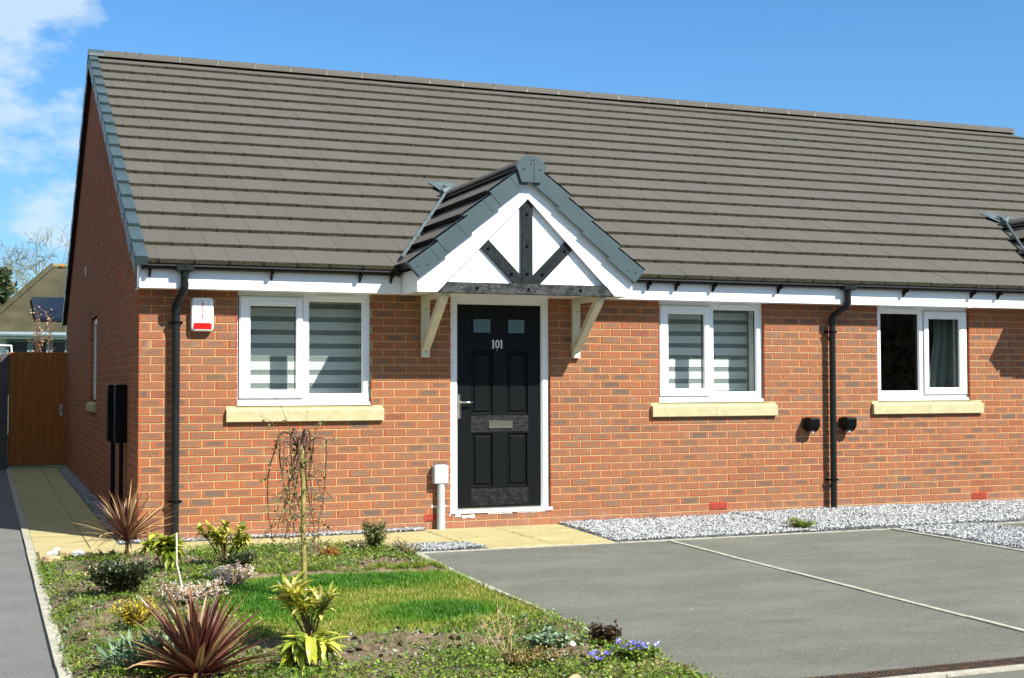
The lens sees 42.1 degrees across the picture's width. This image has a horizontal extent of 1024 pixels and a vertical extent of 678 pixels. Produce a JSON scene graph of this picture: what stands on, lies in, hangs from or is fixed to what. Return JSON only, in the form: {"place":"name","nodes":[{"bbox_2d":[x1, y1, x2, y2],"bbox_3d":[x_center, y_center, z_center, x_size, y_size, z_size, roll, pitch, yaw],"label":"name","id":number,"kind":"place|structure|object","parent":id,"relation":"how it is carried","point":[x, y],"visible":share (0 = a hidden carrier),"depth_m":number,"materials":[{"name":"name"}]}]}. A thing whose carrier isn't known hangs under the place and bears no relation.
{"place":"outdoors","nodes":[
{"label":"outdoors","id":0,"kind":"place"},
{"bbox_2d":[0,469,57,677],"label":"driveway","id":1,"kind":"structure","parent":0,"point":[25,651],"depth_m":8.24,"materials":[{"name":"grey concrete"}]},
{"bbox_2d":[7,465,65,468],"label":"ground","id":2,"kind":"structure","parent":0,"point":[37,466],"depth_m":23.61,"materials":[{"name":"grey concrete"}]},
{"bbox_2d":[0,353,8,469],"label":"fence post","id":3,"kind":"object","parent":2,"relation":"on","point":[4,364],"visible":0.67,"depth_m":22.37,"materials":[{"name":"wood"}]},
{"bbox_2d":[8,352,66,465],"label":"garden gate","id":4,"kind":"structure","parent":3,"relation":"attached to","point":[36,408],"depth_m":22.60,"materials":[{"name":"brown wood"}]},
{"bbox_2d":[0,266,18,306],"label":"conifer","id":5,"kind":"object","parent":2,"relation":"on","point":[7,290],"visible":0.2,"depth_m":51.44,"materials":[{"name":"green plant"}]},
{"bbox_2d":[0,263,67,380],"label":"neighbour bungalow","id":6,"kind":"object","parent":2,"relation":"on","point":[44,289],"visible":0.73,"depth_m":40.40,"materials":[{"name":"brown tile"}]},
{"bbox_2d":[6,340,29,380],"bbox_3d":[-14.801,0.804,39.826,0.660,1.560,0.100,1,-2,-21],"label":"window","id":7,"kind":"structure","parent":6,"relation":"in","point":[17,345],"depth_m":39.84,"materials":[{"name":"glass"}]},
{"bbox_2d":[31,340,47,351],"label":"window","id":8,"kind":"structure","parent":6,"relation":"in","point":[45,346],"depth_m":40.09,"materials":[{"name":"clear glass"}]},
{"bbox_2d":[50,340,66,357],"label":"window","id":9,"kind":"structure","parent":6,"relation":"in","point":[59,345],"depth_m":40.27,"materials":[{"name":"glass"}]},
{"bbox_2d":[0,225,68,295],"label":"bare tree","id":10,"kind":"object","parent":2,"relation":"on","point":[11,263],"visible":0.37,"depth_m":53.58,"materials":[{"name":"brown plant"}]},
{"bbox_2d":[6,468,72,677],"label":"kerb","id":11,"kind":"structure","parent":2,"relation":"on","point":[52,633],"depth_m":8.71,"materials":[{"name":"concrete"}]},
{"bbox_2d":[27,306,56,351],"bbox_3d":[-8.526,0.796,24.105,0.546,2.870,0.466,1,-2,-21],"label":"budding shrub","id":12,"kind":"object","parent":2,"relation":"on","point":[37,343],"visible":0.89,"depth_m":24.15,"materials":[{"name":"brown plant"}]},
{"bbox_2d":[58,467,135,543],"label":"gravel","id":13,"kind":"structure","parent":2,"relation":"on","point":[83,491],"depth_m":16.44,"materials":[{"name":"grey gravel"}]},
{"bbox_2d":[397,547,483,551],"bbox_3d":[-0.619,1.798,11.302,0.710,0.040,0.450,1,-2,-21],"label":"gravel bed","id":14,"kind":"object","parent":2,"relation":"on","point":[460,548],"visible":0.14,"depth_m":11.21,"materials":[{"name":"grey gravel"}]},
{"bbox_2d":[414,551,619,641],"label":"kerb","id":15,"kind":"structure","parent":2,"relation":"on","point":[427,557],"depth_m":9.21,"materials":[{"name":"concrete"}]},
{"bbox_2d":[62,49,1023,539],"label":"brick bungalow","id":16,"kind":"object","parent":2,"relation":"on","point":[520,273],"visible":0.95,"depth_m":14.11,"materials":[{"name":"brick"}]},
{"bbox_2d":[93,319,96,399],"bbox_3d":[-5.269,0.255,16.974,0.055,1.045,1.100,1,-2,-21],"label":"window","id":17,"kind":"structure","parent":16,"relation":"in","point":[95,321],"depth_m":17.42,"materials":[{"name":"white plastic"}]},
{"bbox_2d":[106,385,114,522],"bbox_3d":[-3.924,1.157,13.117,0.147,1.412,0.212,1,-2,-21],"label":"meter box","id":18,"kind":"object","parent":16,"relation":"attached to","point":[109,413],"visible":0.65,"depth_m":13.04,"materials":[{"name":"black plastic"}]},
{"bbox_2d":[106,388,107,439],"bbox_3d":[-3.990,0.738,13.106,0.004,0.510,0.176,1,-2,-21],"label":"door","id":19,"kind":"structure","parent":18,"relation":"in","point":[106,388],"depth_m":13.09,"materials":[{"name":"black plastic"}]},
{"bbox_2d":[114,385,126,518],"bbox_3d":[-3.755,1.144,12.738,0.110,1.412,0.182,1,-2,-21],"label":"meter box","id":20,"kind":"object","parent":16,"relation":"attached to","point":[120,414],"visible":0.91,"depth_m":12.68,"materials":[{"name":"black plastic"}]},
{"bbox_2d":[114,388,115,440],"bbox_3d":[-3.804,0.724,12.733,0.004,0.510,0.146,1,-2,-21],"label":"door","id":21,"kind":"structure","parent":20,"relation":"in","point":[114,388],"depth_m":12.71,"materials":[{"name":"black plastic"}]},
{"bbox_2d":[190,297,213,331],"bbox_3d":[-2.786,-0.220,11.957,0.199,0.304,0.078,1,-2,-21],"label":"alarm box","id":22,"kind":"object","parent":16,"relation":"attached to","point":[201,314],"visible":1,"depth_m":11.93,"materials":[{"name":"white plastic"}]},
{"bbox_2d":[237,292,370,405],"bbox_3d":[-1.936,-0.015,12.388,1.255,1.264,0.106,1,-2,-21],"label":"window","id":23,"kind":"structure","parent":16,"relation":"in","point":[245,396],"depth_m":12.33,"materials":[{"name":"white plastic"}]},
{"bbox_2d":[250,302,360,393],"bbox_3d":[-2.031,0.054,12.626,1.248,1.065,0.029,1,-2,-21],"label":"roller blind","id":24,"kind":"object","parent":16,"relation":"attached to","point":[313,352],"visible":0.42,"depth_m":12.69,"materials":[{"name":"white fabric"}]},
{"bbox_2d":[432,464,447,529],"bbox_3d":[-0.687,1.517,12.715,0.141,0.630,0.087,1,-2,-21],"label":"cable box","id":25,"kind":"object","parent":16,"relation":"attached to","point":[440,475],"visible":0.96,"depth_m":12.69,"materials":[{"name":"grey plastic"}]},
{"bbox_2d":[457,304,540,509],"bbox_3d":[-0.122,0.661,13.066,0.876,1.990,0.105,1,-2,-21],"label":"door","id":26,"kind":"structure","parent":16,"relation":"in","point":[498,346],"depth_m":13.07,"materials":[{"name":"wood"}]},
{"bbox_2d":[668,313,747,390],"bbox_3d":[1.985,0.098,14.201,1.240,1.065,0.029,1,-2,-21],"label":"roller blind","id":27,"kind":"object","parent":16,"relation":"attached to","point":[717,351],"visible":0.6,"depth_m":14.29,"materials":[{"name":"white fabric"}]},
{"bbox_2d":[658,301,763,402],"bbox_3d":[2.076,0.029,13.962,1.255,1.264,0.106,1,-2,-21],"label":"window","id":28,"kind":"structure","parent":16,"relation":"in","point":[706,393],"depth_m":13.91,"materials":[{"name":"white plastic"}]},
{"bbox_2d":[802,417,819,432],"bbox_3d":[3.205,0.919,14.230,0.130,0.166,0.151,1,-2,-21],"label":"vent cowl","id":29,"kind":"object","parent":16,"relation":"attached to","point":[811,424],"visible":1,"depth_m":14.18,"materials":[{"name":"black plastic"}]},
{"bbox_2d":[839,417,856,431],"bbox_3d":[3.639,0.924,14.401,0.130,0.166,0.151,1,-2,-21],"label":"vent cowl","id":30,"kind":"object","parent":16,"relation":"attached to","point":[847,424],"visible":1,"depth_m":14.35,"materials":[{"name":"black plastic"}]},
{"bbox_2d":[877,307,969,400],"bbox_3d":[4.597,0.057,14.951,1.255,1.264,0.106,1,-2,-21],"label":"window","id":31,"kind":"structure","parent":16,"relation":"in","point":[923,391],"depth_m":14.94,"materials":[{"name":"white plastic"}]},
{"bbox_2d":[929,320,952,386],"bbox_3d":[4.961,0.143,15.351,0.443,1.190,0.081,1,-2,-21],"label":"curtain","id":32,"kind":"object","parent":16,"relation":"hanging from","point":[940,372],"visible":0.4,"depth_m":15.34,"materials":[{"name":"fabric"}]},
{"bbox_2d":[421,521,1023,552],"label":"kerb","id":33,"kind":"structure","parent":2,"relation":"on","point":[666,540],"depth_m":11.76,"materials":[{"name":"concrete"}]},
{"bbox_2d":[559,512,1023,541],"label":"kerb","id":34,"kind":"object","parent":2,"relation":"on","point":[804,531],"visible":0.22,"depth_m":12.59,"materials":[{"name":"grey concrete"}]},
{"bbox_2d":[805,656,1023,677],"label":"drain channel","id":35,"kind":"object","parent":2,"relation":"on","point":[947,667],"visible":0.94,"depth_m":6.46,"materials":[{"name":"metal"}]},
{"bbox_2d":[883,664,1023,677],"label":"kerb","id":36,"kind":"structure","parent":2,"relation":"on","point":[973,671],"depth_m":6.37,"materials":[{"name":"concrete"}]},
{"bbox_2d":[13,468,485,559],"bbox_3d":[-3.678,2.000,16.930,5.010,0.040,13.190,1,-2,-21],"label":"path bedding","id":37,"kind":"object","parent":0,"point":[37,554],"visible":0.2,"depth_m":11.75,"materials":[{"name":"beige concrete"}]},
{"bbox_2d":[119,526,425,544],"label":"gravel","id":38,"kind":"structure","parent":0,"point":[193,539],"depth_m":12.20,"materials":[{"name":"grey gravel"}]},
{"bbox_2d":[10,467,613,559],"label":"path","id":39,"kind":"structure","parent":0,"point":[48,515],"depth_m":12.43,"materials":[{"name":"beige concrete"}]},
{"bbox_2d":[306,531,571,546],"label":"moss tufts","id":40,"kind":"object","parent":39,"relation":"on","point":[498,535],"visible":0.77,"depth_m":12.01,"materials":[{"name":"green plant"}]},
{"bbox_2d":[166,554,568,640],"bbox_3d":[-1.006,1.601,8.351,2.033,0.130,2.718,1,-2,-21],"label":"grass","id":41,"kind":"structure","parent":0,"point":[392,598],"depth_m":8.26,"materials":[{"name":"green plant"}]},
{"bbox_2d":[34,538,708,677],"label":"flower bed","id":42,"kind":"object","parent":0,"point":[367,647],"visible":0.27,"depth_m":6.99,"materials":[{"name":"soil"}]},
{"bbox_2d":[41,555,62,564],"bbox_3d":[-3.489,1.676,10.099,0.174,0.074,0.076,0,-2,5],"label":"rock","id":43,"kind":"object","parent":42,"relation":"on","point":[46,558],"visible":0.66,"depth_m":10.08,"materials":[{"name":"beige stone"}]},
{"bbox_2d":[46,547,59,555],"bbox_3d":[-3.583,1.703,10.456,0.142,0.127,0.140,-1,-2,32],"label":"rock","id":44,"kind":"object","parent":42,"relation":"on","point":[54,550],"visible":0.3,"depth_m":10.42,"materials":[{"name":"white stone"}]},
{"bbox_2d":[58,549,69,555],"bbox_3d":[-3.470,1.663,10.297,0.102,0.078,0.119,0,-2,-9],"label":"rock","id":45,"kind":"object","parent":42,"relation":"on","point":[64,552],"visible":0.69,"depth_m":10.26,"materials":[{"name":"beige stone"}]},
{"bbox_2d":[71,550,83,555],"bbox_3d":[-3.421,1.701,10.479,0.120,0.081,0.116,0,-2,-18],"label":"rock","id":46,"kind":"object","parent":42,"relation":"on","point":[77,552],"visible":0.43,"depth_m":10.45,"materials":[{"name":"white stone"}]},
{"bbox_2d":[82,551,91,557],"bbox_3d":[-3.292,1.684,10.339,0.087,0.070,0.142,2,-3,-47],"label":"rock","id":47,"kind":"object","parent":42,"relation":"on","point":[89,553],"visible":0.53,"depth_m":10.32,"materials":[{"name":"beige stone"}]},
{"bbox_2d":[75,555,157,593],"bbox_3d":[-2.477,1.498,8.389,0.530,0.252,0.515,2,-3,-44],"label":"dark shrub","id":48,"kind":"object","parent":42,"relation":"on","point":[117,576],"visible":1,"depth_m":8.32,"materials":[{"name":"green plant"}]},
{"bbox_2d":[73,480,173,559],"bbox_3d":[-3.004,1.394,10.295,0.827,0.618,0.800,1,-2,-21],"label":"cordyline","id":49,"kind":"object","parent":42,"relation":"on","point":[126,526],"visible":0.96,"depth_m":10.25,"materials":[{"name":"brown plant"}]},
{"bbox_2d":[84,625,178,672],"bbox_3d":[-1.725,1.458,6.185,0.520,0.234,0.361,1,-2,-21],"label":"lambs ear","id":50,"kind":"object","parent":42,"relation":"on","point":[129,655],"visible":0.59,"depth_m":6.15},
{"bbox_2d":[108,593,159,628],"bbox_3d":[-2.051,1.496,7.275,0.262,0.202,0.275,-1,-2,17],"label":"golden euonymus","id":51,"kind":"object","parent":42,"relation":"on","point":[129,614],"visible":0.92,"depth_m":7.24,"materials":[{"name":"yellow plant"}]},
{"bbox_2d":[135,532,186,571],"bbox_3d":[-2.484,1.526,9.461,0.409,0.296,0.346,2,-3,-42],"label":"spotted laurel","id":52,"kind":"object","parent":42,"relation":"on","point":[164,544],"visible":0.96,"depth_m":9.42,"materials":[{"name":"green plant"}]},
{"bbox_2d":[176,533,182,587],"bbox_3d":[-2.125,1.460,8.524,0.061,0.436,0.017,1,-2,-21],"label":"pale stick","id":53,"kind":"object","parent":42,"relation":"on","point":[179,576],"visible":0.66,"depth_m":8.52,"materials":[{"name":"wood"}]},
{"bbox_2d":[149,576,231,603],"bbox_3d":[-1.955,1.554,8.161,0.506,0.165,0.526,1,-2,-21],"label":"flowering heath","id":54,"kind":"object","parent":42,"relation":"on","point":[183,595],"visible":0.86,"depth_m":8.14,"materials":[{"name":"pink plant"}]},
{"bbox_2d":[107,582,281,677],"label":"cordyline","id":55,"kind":"object","parent":42,"relation":"on","point":[202,647],"visible":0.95,"depth_m":5.98,"materials":[{"name":"brown plant"}]},
{"bbox_2d":[192,519,254,564],"bbox_3d":[-2.115,1.503,9.744,0.473,0.376,0.317,-1,-2,17],"label":"variegated daphne","id":56,"kind":"object","parent":42,"relation":"on","point":[219,535],"visible":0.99,"depth_m":9.74,"materials":[{"name":"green plant"}]},
{"bbox_2d":[204,560,256,586],"bbox_3d":[-1.884,1.589,8.919,0.357,0.192,0.357,1,-2,-21],"label":"flowering heath","id":57,"kind":"object","parent":42,"relation":"on","point":[239,577],"visible":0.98,"depth_m":8.89,"materials":[{"name":"pink plant"}]},
{"bbox_2d":[209,546,262,567],"bbox_3d":[-1.968,1.575,9.493,0.399,0.163,0.285,1,-2,-21],"label":"dark shrub","id":58,"kind":"object","parent":42,"relation":"on","point":[244,558],"visible":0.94,"depth_m":9.46,"materials":[{"name":"green plant"}]},
{"bbox_2d":[257,396,345,584],"bbox_3d":[-1.329,1.022,8.387,0.548,1.322,0.657,0,-2,-11],"label":"weeping willow","id":59,"kind":"object","parent":42,"relation":"on","point":[300,449],"visible":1,"depth_m":8.35,"materials":[{"name":"brown plant"}]},
{"bbox_2d":[268,569,346,636],"bbox_3d":[-1.063,1.380,6.754,0.382,0.380,0.493,1,-2,-21],"label":"variegated daphne","id":60,"kind":"object","parent":42,"relation":"on","point":[295,594],"visible":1,"depth_m":6.70,"materials":[{"name":"yellow plant"}]},
{"bbox_2d":[271,628,350,675],"bbox_3d":[-0.953,1.482,6.208,0.372,0.279,0.353,0,-2,4],"label":"spotted laurel","id":61,"kind":"object","parent":42,"relation":"on","point":[302,649],"visible":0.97,"depth_m":6.17,"materials":[{"name":"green plant"}]},
{"bbox_2d":[47,546,583,674],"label":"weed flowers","id":62,"kind":"object","parent":42,"relation":"on","point":[341,663],"visible":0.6,"depth_m":7.04,"materials":[{"name":"yellow plant"}]},
{"bbox_2d":[316,544,341,556],"bbox_3d":[-1.404,1.637,10.142,0.209,0.143,0.244,1,-2,-21],"label":"orange spurge","id":63,"kind":"object","parent":42,"relation":"on","point":[330,550],"visible":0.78,"depth_m":10.12,"materials":[{"name":"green plant"}]},
{"bbox_2d":[35,542,672,677],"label":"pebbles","id":64,"kind":"object","parent":42,"relation":"on","point":[289,628],"visible":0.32,"depth_m":7.08,"materials":[{"name":"stone"}]},
{"bbox_2d":[35,539,711,677],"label":"soil clods","id":65,"kind":"object","parent":42,"relation":"on","point":[350,650],"visible":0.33,"depth_m":7.01,"materials":[{"name":"brown soil"}]},
{"bbox_2d":[362,518,390,551],"bbox_3d":[-1.085,1.577,10.638,0.234,0.285,0.292,-1,-2,17],"label":"box shrub","id":66,"kind":"object","parent":42,"relation":"on","point":[374,537],"visible":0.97,"depth_m":10.61,"materials":[{"name":"green plant"}]},
{"bbox_2d":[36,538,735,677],"bbox_3d":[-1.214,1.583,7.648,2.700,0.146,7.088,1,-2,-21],"label":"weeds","id":67,"kind":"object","parent":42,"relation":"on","point":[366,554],"visible":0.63,"depth_m":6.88,"materials":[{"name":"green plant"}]},
{"bbox_2d":[389,536,423,554],"bbox_3d":[-0.804,1.643,10.467,0.282,0.170,0.248,0,-2,8],"label":"box shrub","id":68,"kind":"object","parent":42,"relation":"on","point":[401,546],"visible":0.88,"depth_m":10.43,"materials":[{"name":"green plant"}]},
{"bbox_2d":[472,599,526,654],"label":"bare twigs","id":69,"kind":"object","parent":42,"relation":"on","point":[501,637],"visible":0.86,"depth_m":6.54,"materials":[{"name":"beige plant"}]},
{"bbox_2d":[496,644,579,664],"bbox_3d":[0.107,1.494,6.250,0.371,0.081,0.325,1,-2,-21],"label":"red stonecrop","id":70,"kind":"object","parent":42,"relation":"on","point":[520,656],"visible":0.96,"depth_m":6.23,"materials":[{"name":"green plant"}]},
{"bbox_2d":[518,625,578,647],"bbox_3d":[0.191,1.515,6.699,0.241,0.100,0.302,-1,-2,34],"label":"grey green plant","id":71,"kind":"object","parent":42,"relation":"on","point":[546,635],"visible":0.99,"depth_m":6.67,"materials":[{"name":"green plant"}]},
{"bbox_2d":[569,674,579,677],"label":"rock","id":72,"kind":"object","parent":42,"relation":"on","point":[575,676],"visible":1,"depth_m":5.92,"materials":[{"name":"beige stone"}]},
{"bbox_2d":[587,649,613,668],"bbox_3d":[0.401,1.498,6.211,0.104,0.103,0.150,-1,-2,32],"label":"pansy","id":73,"kind":"object","parent":42,"relation":"on","point":[595,659],"visible":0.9,"depth_m":6.20,"materials":[{"name":"purple plant"}]},
{"bbox_2d":[586,617,621,645],"bbox_3d":[0.470,1.485,6.723,0.186,0.155,0.163,-1,-2,24],"label":"dark plum shrub","id":74,"kind":"object","parent":42,"relation":"on","point":[597,631],"visible":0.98,"depth_m":6.70,"materials":[{"name":"brown plant"}]},
{"bbox_2d":[609,639,661,660],"bbox_3d":[0.588,1.496,6.388,0.260,0.108,0.244,1,-2,-21],"label":"pansy","id":75,"kind":"object","parent":42,"relation":"on","point":[639,648],"visible":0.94,"depth_m":6.35,"materials":[{"name":"purple plant"}]},
{"bbox_2d":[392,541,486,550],"bbox_3d":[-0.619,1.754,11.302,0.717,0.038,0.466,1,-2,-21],"label":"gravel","id":76,"kind":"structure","parent":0,"point":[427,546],"depth_m":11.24,"materials":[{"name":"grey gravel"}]},
{"bbox_2d":[0,0,1023,297],"label":"sky","id":77,"kind":"structure","parent":0,"point":[947,61],"materials":[{"name":"blue"}]},
{"bbox_2d":[423,523,1023,677],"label":"parking area","id":78,"kind":"object","parent":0,"point":[792,625],"depth_m":8.74,"materials":[{"name":"grey asphalt"}]},
{"bbox_2d":[668,540,1023,632],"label":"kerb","id":79,"kind":"structure","parent":78,"relation":"on","point":[895,598],"depth_m":8.89,"materials":[{"name":"concrete"}]},
{"bbox_2d":[890,528,1023,551],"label":"kerb","id":80,"kind":"structure","parent":78,"relation":"on","point":[943,537],"depth_m":11.79,"materials":[{"name":"concrete"}]},
{"bbox_2d":[559,499,1023,540],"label":"gravel","id":81,"kind":"structure","parent":0,"point":[721,524],"depth_m":13.24,"materials":[{"name":"white gravel"}]},
{"bbox_2d":[787,517,816,527],"bbox_3d":[2.742,1.746,12.577,0.309,0.136,0.323,-1,-2,33],"label":"gravel weed","id":82,"kind":"object","parent":81,"relation":"on","point":[799,523],"visible":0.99,"depth_m":12.56,"materials":[{"name":"green plant"}]},
{"bbox_2d":[897,521,1023,549],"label":"gravel","id":83,"kind":"structure","parent":0,"point":[995,533],"depth_m":12.23,"materials":[{"name":"grey gravel"}]},
{"bbox_2d":[945,669,1023,677],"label":"road","id":84,"kind":"structure","parent":0,"point":[1013,674],"depth_m":6.35,"materials":[{"name":"grey asphalt"}]}
]}

